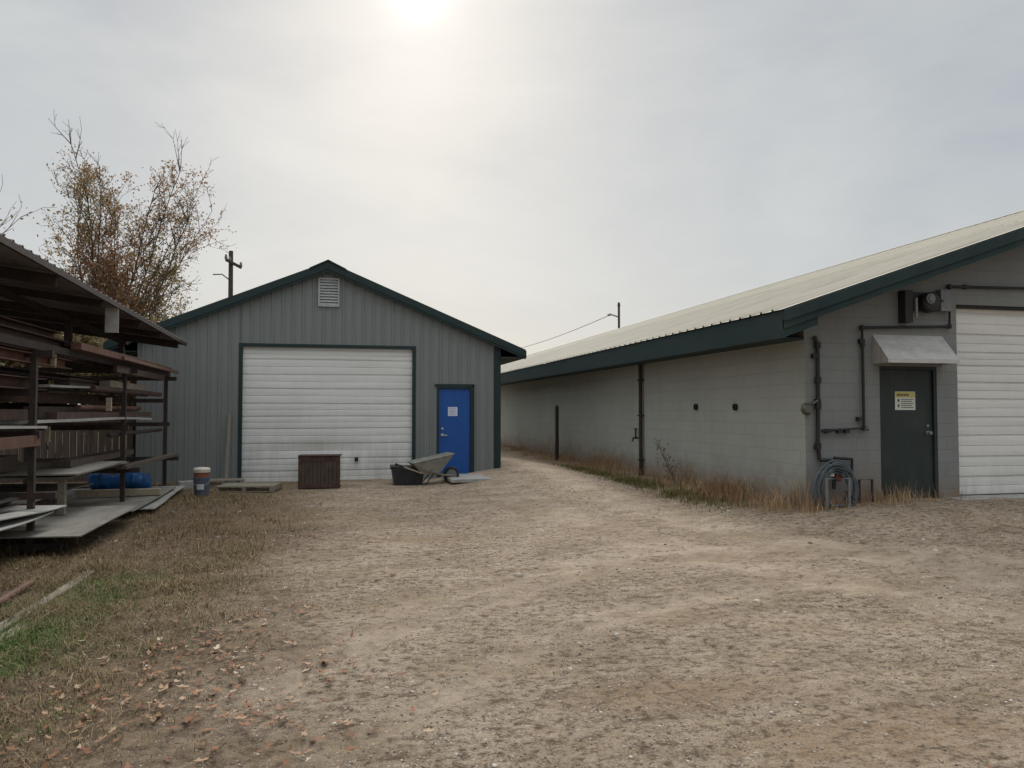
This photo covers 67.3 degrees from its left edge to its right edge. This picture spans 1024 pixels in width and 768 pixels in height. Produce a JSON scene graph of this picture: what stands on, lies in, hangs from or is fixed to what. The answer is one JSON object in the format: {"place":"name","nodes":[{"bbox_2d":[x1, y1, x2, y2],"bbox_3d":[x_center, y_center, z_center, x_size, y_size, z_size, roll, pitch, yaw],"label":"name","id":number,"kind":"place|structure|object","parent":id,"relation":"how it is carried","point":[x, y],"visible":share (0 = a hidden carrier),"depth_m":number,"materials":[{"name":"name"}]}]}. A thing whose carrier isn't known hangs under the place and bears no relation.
{"place":"outdoors","nodes":[
{"label":"outdoors","id":0,"kind":"place"},
{"bbox_2d":[44,426,50,441],"bbox_3d":[-5.975,0.647,9.896,0.050,0.200,0.060,0,-2,-13],"label":"wood block","id":1,"kind":"object","parent":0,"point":[48,434],"depth_m":9.87,"materials":[{"name":"beige wood"}]},
{"bbox_2d":[0,560,245,744],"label":"green grass","id":2,"kind":"structure","parent":0,"point":[9,642],"depth_m":5.53,"materials":[{"name":"green plant"}]},
{"bbox_2d":[0,422,1023,767],"bbox_3d":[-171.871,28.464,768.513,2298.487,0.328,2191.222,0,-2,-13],"label":"ground","id":3,"kind":"structure","parent":0,"point":[768,566],"depth_m":5.51,"materials":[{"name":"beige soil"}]},
{"bbox_2d":[0,622,32,643],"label":"plank","id":4,"kind":"object","parent":3,"relation":"on","point":[18,627],"visible":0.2,"depth_m":5.59,"materials":[{"name":"grey wood"}]},
{"bbox_2d":[0,580,34,604],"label":"pipe","id":5,"kind":"object","parent":3,"relation":"on","point":[5,597],"visible":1,"depth_m":6.64,"materials":[{"name":"orange metal"}]},
{"bbox_2d":[0,178,54,235],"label":"tree","id":6,"kind":"object","parent":3,"relation":"on","point":[11,216],"visible":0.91,"depth_m":22.33,"materials":[{"name":"brown plant"}]},
{"bbox_2d":[0,339,73,403],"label":"shrub","id":7,"kind":"object","parent":3,"relation":"on","point":[1,363],"visible":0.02,"depth_m":18.51,"materials":[{"name":"brown plant"}]},
{"bbox_2d":[0,570,96,632],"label":"plank","id":8,"kind":"object","parent":3,"relation":"on","point":[69,585],"visible":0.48,"depth_m":6.57,"materials":[{"name":"grey wood"}]},
{"bbox_2d":[0,419,135,482],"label":"board fence","id":9,"kind":"object","parent":3,"relation":"on","point":[86,442],"visible":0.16,"depth_m":17.74,"materials":[{"name":"brown wood"}]},
{"bbox_2d":[0,331,136,455],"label":"shrub","id":10,"kind":"object","parent":3,"relation":"on","point":[93,340],"visible":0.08,"depth_m":18.74,"materials":[{"name":"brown plant"}]},
{"bbox_2d":[0,233,186,553],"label":"storage rack","id":11,"kind":"object","parent":3,"relation":"on","point":[36,290],"visible":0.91,"depth_m":11.43,"materials":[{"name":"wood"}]},
{"bbox_2d":[0,455,17,472],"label":"timber","id":12,"kind":"object","parent":11,"relation":"on","point":[8,463],"visible":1,"depth_m":10.07,"materials":[{"name":"brown wood"}]},
{"bbox_2d":[0,435,39,449],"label":"timber","id":13,"kind":"object","parent":11,"relation":"on","point":[18,442],"visible":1,"depth_m":8.33,"materials":[{"name":"brown wood"}]},
{"bbox_2d":[0,374,46,389],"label":"steel channel","id":14,"kind":"object","parent":11,"relation":"on","point":[13,382],"visible":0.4,"depth_m":8.63,"materials":[{"name":"brown metal"}]},
{"bbox_2d":[0,426,47,428],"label":"metal sheet","id":15,"kind":"object","parent":11,"relation":"on","point":[23,427],"visible":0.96,"depth_m":8.49,"materials":[{"name":"metal"}]},
{"bbox_2d":[0,409,27,419],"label":"timber","id":16,"kind":"object","parent":15,"relation":"on","point":[13,414],"visible":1,"depth_m":8.66,"materials":[{"name":"brown wood"}]},
{"bbox_2d":[0,511,53,530],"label":"metal sheet","id":17,"kind":"object","parent":11,"relation":"on","point":[10,523],"visible":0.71,"depth_m":8.21,"materials":[{"name":"metal"}]},
{"bbox_2d":[0,505,66,520],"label":"metal sheet","id":18,"kind":"object","parent":17,"relation":"on","point":[15,512],"visible":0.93,"depth_m":8.60,"materials":[{"name":"metal"}]},
{"bbox_2d":[0,497,20,509],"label":"steel channel","id":19,"kind":"object","parent":18,"relation":"on","point":[5,503],"visible":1,"depth_m":8.35,"materials":[{"name":"metal"}]},
{"bbox_2d":[0,373,53,391],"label":"steel beam","id":20,"kind":"structure","parent":11,"relation":"on","point":[43,381],"depth_m":11.04,"materials":[{"name":"metal"}]},
{"bbox_2d":[0,346,71,368],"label":"steel channel","id":21,"kind":"object","parent":11,"relation":"on","point":[10,354],"visible":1,"depth_m":8.73,"materials":[{"name":"brown metal"}]},
{"bbox_2d":[50,354,56,367],"bbox_3d":[-5.710,-0.294,9.579,0.050,0.180,0.060,0,-2,-13],"label":"wood block","id":22,"kind":"object","parent":21,"relation":"on","point":[53,361],"depth_m":9.55,"materials":[{"name":"beige wood"}]},
{"bbox_2d":[0,324,76,359],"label":"steel beam","id":23,"kind":"structure","parent":11,"relation":"on","point":[12,331],"depth_m":9.26,"materials":[{"name":"brown metal"}]},
{"bbox_2d":[0,316,61,339],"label":"steel channel","id":24,"kind":"object","parent":23,"relation":"on","point":[13,323],"visible":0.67,"depth_m":9.38,"materials":[{"name":"brown metal"}]},
{"bbox_2d":[0,483,93,503],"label":"metal sheet","id":25,"kind":"object","parent":11,"relation":"on","point":[6,488],"visible":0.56,"depth_m":10.97,"materials":[{"name":"grey metal"}]},
{"bbox_2d":[0,391,103,403],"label":"steel beam","id":26,"kind":"structure","parent":11,"relation":"on","point":[53,397],"depth_m":10.68,"materials":[{"name":"brown metal"}]},
{"bbox_2d":[0,403,105,408],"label":"pipe","id":27,"kind":"object","parent":11,"relation":"on","point":[11,405],"visible":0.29,"depth_m":10.45,"materials":[{"name":"brown metal"}]},
{"bbox_2d":[0,365,109,383],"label":"steel channel","id":28,"kind":"object","parent":11,"relation":"on","point":[24,372],"visible":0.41,"depth_m":9.78,"materials":[{"name":"brown metal"}]},
{"bbox_2d":[38,384,90,392],"bbox_3d":[-7.288,0.063,11.052,2.350,0.066,3.600,0,-2,-13],"label":"metal sheet","id":29,"kind":"object","parent":11,"relation":"on","point":[58,388],"visible":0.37,"depth_m":10.91,"materials":[{"name":"metal"}]},
{"bbox_2d":[54,377,98,385],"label":"timber","id":30,"kind":"object","parent":29,"relation":"on","point":[66,382],"visible":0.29,"depth_m":10.90,"materials":[{"name":"brown wood"}]},
{"bbox_2d":[0,462,128,478],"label":"metal sheet","id":31,"kind":"object","parent":11,"relation":"on","point":[37,477],"visible":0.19,"depth_m":9.94,"materials":[{"name":"grey metal"}]},
{"bbox_2d":[0,461,125,475],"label":"metal sheet","id":32,"kind":"object","parent":31,"relation":"on","point":[44,469],"visible":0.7,"depth_m":10.61,"materials":[{"name":"grey metal"}]},
{"bbox_2d":[51,449,133,467],"bbox_3d":[-6.738,1.190,12.525,0.250,0.090,3.500,0,-2,-13],"label":"timber","id":33,"kind":"object","parent":32,"relation":"on","point":[81,460],"visible":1,"depth_m":11.67,"materials":[{"name":"wood"}]},
{"bbox_2d":[64,342,70,346],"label":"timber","id":34,"kind":"object","parent":11,"relation":"on","point":[67,344],"visible":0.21,"depth_m":10.35,"materials":[{"name":"brown wood"}]},
{"bbox_2d":[0,417,151,423],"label":"metal sheet","id":35,"kind":"object","parent":11,"relation":"on","point":[56,420],"visible":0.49,"depth_m":10.04,"materials":[{"name":"metal"}]},
{"bbox_2d":[23,406,138,418],"bbox_3d":[-6.753,0.455,12.393,0.180,0.160,5.200,0,-2,-13],"label":"timber","id":36,"kind":"object","parent":35,"relation":"on","point":[41,410],"visible":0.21,"depth_m":10.55,"materials":[{"name":"brown wood"}]},
{"bbox_2d":[45,412,150,418],"bbox_3d":[-6.405,0.489,12.215,0.140,0.090,5.100,0,-2,-13],"label":"timber","id":37,"kind":"object","parent":35,"relation":"on","point":[65,415],"visible":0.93,"depth_m":10.99,"materials":[{"name":"brown wood"}]},
{"bbox_2d":[76,405,141,409],"bbox_3d":[-6.461,0.387,12.463,0.070,0.067,3.600,0,-2,-13],"label":"pipe","id":38,"kind":"object","parent":37,"relation":"on","point":[88,407],"visible":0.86,"depth_m":11.64,"materials":[{"name":"metal"}]},
{"bbox_2d":[106,398,111,410],"bbox_3d":[-6.093,0.308,11.626,0.070,0.200,0.060,0,-2,-13],"label":"wood block","id":39,"kind":"object","parent":35,"relation":"on","point":[108,404],"depth_m":11.60,"materials":[{"name":"beige wood"}]},
{"bbox_2d":[65,357,113,367],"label":"steel beam","id":40,"kind":"structure","parent":11,"relation":"on","point":[88,363],"depth_m":12.16,"materials":[{"name":"brown metal"}]},
{"bbox_2d":[74,385,146,396],"bbox_3d":[-6.620,0.132,12.897,0.090,0.086,4.100,0,-2,-13],"label":"pipe","id":41,"kind":"object","parent":11,"relation":"on","point":[82,390],"visible":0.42,"depth_m":11.53,"materials":[{"name":"metal"}]},
{"bbox_2d":[71,342,171,371],"bbox_3d":[-6.345,-0.389,12.876,0.120,0.090,6.100,0,-2,-14],"label":"timber","id":42,"kind":"object","parent":11,"relation":"on","point":[88,348],"visible":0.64,"depth_m":10.98,"materials":[{"name":"brown wood"}]},
{"bbox_2d":[89,385,161,396],"bbox_3d":[-6.562,0.136,13.270,0.090,0.086,4.400,0,-2,-13],"label":"pipe","id":43,"kind":"object","parent":11,"relation":"on","point":[116,390],"visible":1,"depth_m":12.48,"materials":[{"name":"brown metal"}]},
{"bbox_2d":[99,381,144,390],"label":"timber","id":44,"kind":"object","parent":43,"relation":"on","point":[115,384],"visible":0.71,"depth_m":12.46,"materials":[{"name":"beige wood"}]},
{"bbox_2d":[73,486,184,509],"bbox_3d":[-7.151,2.000,13.531,2.160,0.042,3.700,1,-2,-16],"label":"metal sheet","id":45,"kind":"object","parent":11,"relation":"on","point":[158,502],"visible":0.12,"depth_m":13.26,"materials":[{"name":"metal"}]},
{"bbox_2d":[51,487,175,511],"bbox_3d":[-7.037,1.930,12.841,2.070,0.050,3.500,0,-2,-14],"label":"metal sheet","id":46,"kind":"object","parent":45,"relation":"on","point":[72,500],"visible":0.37,"depth_m":12.79,"materials":[{"name":"grey metal"}]},
{"bbox_2d":[75,488,161,496],"bbox_3d":[-6.787,1.872,13.270,1.350,0.110,0.120,0,-2,-13],"label":"timber","id":47,"kind":"object","parent":46,"relation":"on","point":[115,492],"visible":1,"depth_m":13.22,"materials":[{"name":"wood"}]},
{"bbox_2d":[87,473,151,489],"bbox_3d":[-7.412,1.832,14.555,1.106,0.416,0.496,0,-2,-13],"label":"tarpaulin bundle","id":48,"kind":"object","parent":46,"relation":"on","point":[110,481],"visible":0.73,"depth_m":14.41,"materials":[{"name":"blue plastic"}]},
{"bbox_2d":[106,428,161,436],"bbox_3d":[-6.747,0.867,13.869,0.070,0.067,3.700,0,-2,-13],"label":"pipe","id":49,"kind":"object","parent":11,"relation":"on","point":[114,434],"visible":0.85,"depth_m":13.59,"materials":[{"name":"brown metal"}]},
{"bbox_2d":[114,366,164,380],"bbox_3d":[-6.490,-0.176,13.502,0.050,0.100,3.400,0,-2,-13],"label":"timber","id":50,"kind":"object","parent":11,"relation":"on","point":[124,370],"visible":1,"depth_m":13.27,"materials":[{"name":"brown wood"}]},
{"bbox_2d":[116,453,178,468],"bbox_3d":[-6.639,1.403,14.183,0.160,0.050,3.900,0,-2,-12],"label":"timber","id":51,"kind":"object","parent":11,"relation":"on","point":[145,461],"visible":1,"depth_m":13.68,"materials":[{"name":"wood"}]},
{"bbox_2d":[121,356,178,373],"bbox_3d":[-6.415,-0.316,13.807,0.050,0.050,4.550,1,-2,-14],"label":"timber","id":52,"kind":"object","parent":11,"relation":"on","point":[125,358],"visible":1,"depth_m":13.12,"materials":[{"name":"brown wood"}]},
{"bbox_2d":[124,354,160,364],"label":"timber","id":53,"kind":"object","parent":52,"relation":"on","point":[147,360],"visible":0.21,"depth_m":14.19,"materials":[{"name":"wood"}]},
{"bbox_3d":[-6.348,1.740,9.695,2.400,0.048,2.750,1,-2,-14],"label":"metal sheet","id":54,"kind":"object","parent":11,"relation":"on","visible":0},
{"bbox_2d":[0,505,139,538],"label":"metal sheet","id":55,"kind":"object","parent":54,"relation":"on","point":[76,521],"visible":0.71,"depth_m":9.39,"materials":[{"name":"grey metal"}]},
{"bbox_2d":[20,499,56,504],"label":"timber","id":56,"kind":"object","parent":55,"relation":"on","point":[46,501],"visible":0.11,"depth_m":10.66,"materials":[{"name":"brown wood"}]},
{"bbox_2d":[57,478,66,514],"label":"timber","id":57,"kind":"object","parent":55,"relation":"on","point":[62,493],"visible":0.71,"depth_m":10.04,"materials":[{"name":"wood"}]},
{"bbox_2d":[76,304,184,405],"bbox_3d":[-10.219,0.007,22.835,5.400,5.062,4.904,0,-2,-13],"label":"shrub","id":58,"kind":"object","parent":3,"relation":"on","point":[154,318],"visible":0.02,"depth_m":21.57,"materials":[{"name":"brown plant"}]},
{"bbox_2d":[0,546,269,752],"bbox_3d":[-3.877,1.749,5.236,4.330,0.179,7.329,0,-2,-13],"label":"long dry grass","id":59,"kind":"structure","parent":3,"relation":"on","point":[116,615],"depth_m":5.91,"materials":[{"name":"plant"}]},
{"bbox_2d":[35,117,236,339],"bbox_3d":[-14.389,-3.382,28.707,7.431,12.230,6.254,0,-2,-13],"label":"tree","id":60,"kind":"object","parent":3,"relation":"on","point":[103,281],"visible":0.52,"depth_m":28.28,"materials":[{"name":"brown plant"}]},
{"bbox_2d":[0,540,291,767],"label":"dry grass","id":61,"kind":"structure","parent":3,"relation":"on","point":[95,566],"depth_m":6.35,"materials":[{"name":"plant"}]},
{"bbox_2d":[0,478,321,557],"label":"dry grass","id":62,"kind":"structure","parent":3,"relation":"on","point":[197,523],"depth_m":10.62,"materials":[{"name":"brown plant"}]},
{"bbox_2d":[178,480,193,489],"bbox_3d":[-6.670,2.095,15.877,0.400,0.190,0.200,1,-2,-33],"label":"concrete block","id":63,"kind":"object","parent":3,"relation":"on","point":[188,484],"depth_m":15.77,"materials":[{"name":"grey concrete"}]},
{"bbox_2d":[193,477,210,496],"bbox_3d":[-5.851,1.937,14.495,0.318,0.362,0.326,0,-2,-13],"label":"bucket","id":64,"kind":"object","parent":3,"relation":"on","point":[201,486],"visible":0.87,"depth_m":14.38,"materials":[{"name":"blue plastic"}]},
{"bbox_2d":[193,467,210,477],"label":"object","id":65,"kind":"object","parent":64,"relation":"on","point":[200,472],"visible":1,"depth_m":14.39,"materials":[{"name":"white plastic"}]},
{"bbox_2d":[210,478,243,485],"bbox_3d":[-6.274,2.138,16.753,0.800,0.122,0.550,1,-2,-17],"label":"pallet","id":66,"kind":"object","parent":3,"relation":"on","point":[224,480],"visible":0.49,"depth_m":16.67,"materials":[{"name":"grey wood"}]},
{"bbox_2d":[213,251,241,296],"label":"utility pole","id":67,"kind":"object","parent":3,"relation":"on","point":[230,276],"visible":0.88,"depth_m":43.66,"materials":[{"name":"grey paint"}]},
{"bbox_2d":[225,414,231,482],"bbox_3d":[-6.359,1.439,17.224,0.077,1.539,0.335,0,-2,-9],"label":"board","id":68,"kind":"object","parent":3,"relation":"on","point":[228,446],"visible":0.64,"depth_m":17.21,"materials":[{"name":"wood"}]},
{"bbox_2d":[215,482,281,492],"bbox_3d":[-5.366,2.112,15.709,1.140,0.122,0.800,0,-2,-4],"label":"pallet","id":69,"kind":"object","parent":3,"relation":"on","point":[250,487],"visible":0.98,"depth_m":15.63,"materials":[{"name":"grey wood"}]},
{"bbox_2d":[103,260,526,483],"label":"steel shed","id":70,"kind":"structure","parent":3,"relation":"on","point":[366,378],"depth_m":17.97,"materials":[{"name":"grey paint"}]},
{"bbox_2d":[242,346,411,481],"bbox_3d":[-4.278,0.727,17.994,3.860,3.150,0.109,0,-2,-13],"label":"roller door","id":71,"kind":"structure","parent":70,"relation":"in","point":[355,404],"depth_m":18.00,"materials":[{"name":"white paint"}]},
{"bbox_2d":[439,389,469,473],"bbox_3d":[-1.390,1.143,18.584,0.760,2.060,0.120,0,-2,-13],"label":"door","id":72,"kind":"structure","parent":70,"relation":"in","point":[454,404],"depth_m":18.61,"materials":[{"name":"blue paint"}]},
{"bbox_2d":[298,454,341,488],"bbox_3d":[-4.055,1.850,16.244,0.870,0.712,0.470,0,-2,-9],"label":"crate","id":73,"kind":"object","parent":3,"relation":"on","point":[318,470],"visible":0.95,"depth_m":16.04,"materials":[{"name":"brown wood"}]},
{"bbox_2d":[390,464,423,484],"bbox_3d":[-2.317,2.005,17.010,0.750,0.425,0.530,0,-2,-13],"label":"storage tub","id":74,"kind":"object","parent":3,"relation":"on","point":[402,476],"visible":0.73,"depth_m":16.79,"materials":[{"name":"black plastic"}]},
{"bbox_2d":[395,452,458,483],"bbox_3d":[-1.846,1.859,16.954,1.399,0.675,0.615,1,-2,-19],"label":"wheelbarrow","id":75,"kind":"object","parent":3,"relation":"on","point":[432,465],"visible":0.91,"depth_m":16.80,"materials":[{"name":"grey metal"}]},
{"bbox_2d":[442,474,493,482],"bbox_3d":[-0.959,2.115,17.263,1.040,0.080,1.240,1,-2,-15],"label":"paving slab","id":76,"kind":"object","parent":3,"relation":"on","point":[465,478],"depth_m":16.74,"materials":[{"name":"concrete"}]},
{"bbox_2d":[0,486,991,767],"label":"fallen leaves","id":77,"kind":"object","parent":3,"relation":"on","point":[190,718],"visible":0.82,"depth_m":4.47,"materials":[{"name":"brown plant"}]},
{"bbox_2d":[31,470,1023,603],"bbox_3d":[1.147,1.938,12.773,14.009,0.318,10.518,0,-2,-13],"label":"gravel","id":78,"kind":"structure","parent":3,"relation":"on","point":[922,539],"depth_m":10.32,"materials":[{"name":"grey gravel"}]},
{"bbox_2d":[555,405,558,460],"bbox_3d":[1.345,1.633,23.006,0.105,1.990,0.110,0,-2,-13],"label":"post","id":79,"kind":"object","parent":3,"relation":"on","point":[556,432],"visible":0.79,"depth_m":22.97,"materials":[{"name":"black metal"}]},
{"bbox_2d":[553,463,750,512],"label":"green weeds","id":80,"kind":"object","parent":3,"relation":"on","point":[638,480],"visible":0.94,"depth_m":15.01,"materials":[{"name":"plant"}]},
{"bbox_2d":[501,441,823,517],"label":"dry weeds","id":81,"kind":"object","parent":3,"relation":"on","point":[735,493],"visible":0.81,"depth_m":13.81,"materials":[{"name":"brown plant"}]},
{"bbox_2d":[654,438,677,487],"bbox_3d":[3.096,1.618,15.475,0.354,1.014,1.527,0,-2,-4],"label":"dead weed","id":82,"kind":"object","parent":3,"relation":"on","point":[666,465],"visible":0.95,"depth_m":15.46,"materials":[{"name":"brown plant"}]},
{"bbox_2d":[501,210,1023,506],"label":"block building","id":83,"kind":"structure","parent":3,"relation":"on","point":[886,369],"depth_m":12.34,"materials":[{"name":"grey concrete"}]},
{"bbox_2d":[607,302,619,327],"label":"service mast","id":84,"kind":"object","parent":83,"relation":"on","point":[618,316],"visible":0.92,"depth_m":46.75,"materials":[{"name":"grey metal"}]},
{"bbox_2d":[522,316,606,347],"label":"overhead wire","id":85,"kind":"object","parent":84,"relation":"attached to","point":[567,332],"visible":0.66,"depth_m":56.29,"materials":[{"name":"black metal"}]},
{"bbox_2d":[882,369,933,498],"bbox_3d":[6.121,0.782,11.886,0.930,2.010,0.130,0,-2,-13],"label":"door","id":86,"kind":"structure","parent":83,"relation":"in","point":[906,394],"depth_m":11.91,"materials":[{"name":"green paint"}]},
{"bbox_2d":[956,309,1023,494],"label":"overhead door","id":87,"kind":"structure","parent":83,"relation":"in","point":[990,343],"depth_m":12.35,"materials":[{"name":"white paint"}]},
{"bbox_2d":[819,457,853,510],"bbox_3d":[4.823,1.548,11.322,0.695,0.940,0.360,0,-2,-13],"label":"pipe stand","id":88,"kind":"object","parent":3,"relation":"on","point":[835,477],"visible":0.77,"depth_m":11.33,"materials":[{"name":"grey paint"}]},
{"bbox_2d":[812,460,858,506],"bbox_3d":[4.739,1.448,11.258,0.747,0.674,0.201,0,-2,-13],"label":"hose coil","id":89,"kind":"object","parent":88,"relation":"hanging from","point":[845,468],"visible":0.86,"depth_m":11.23,"materials":[{"name":"grey rubber"}]},
{"bbox_2d":[858,479,873,502],"bbox_3d":[5.297,1.725,11.509,0.260,0.599,0.040,0,-2,-13],"label":"pipe hoop","id":90,"kind":"object","parent":3,"relation":"on","point":[872,491],"visible":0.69,"depth_m":11.52,"materials":[{"name":"grey metal"}]},
{"bbox_2d":[784,481,969,515],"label":"dry weeds","id":91,"kind":"object","parent":3,"relation":"on","point":[893,497],"visible":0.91,"depth_m":11.36,"materials":[{"name":"beige plant"}]},
{"bbox_2d":[0,475,1023,767],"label":"straw","id":92,"kind":"object","parent":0,"point":[292,613],"visible":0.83,"depth_m":6.06,"materials":[{"name":"beige plant"}]},
{"bbox_2d":[0,0,1023,404],"label":"sky","id":93,"kind":"structure","parent":0,"point":[519,172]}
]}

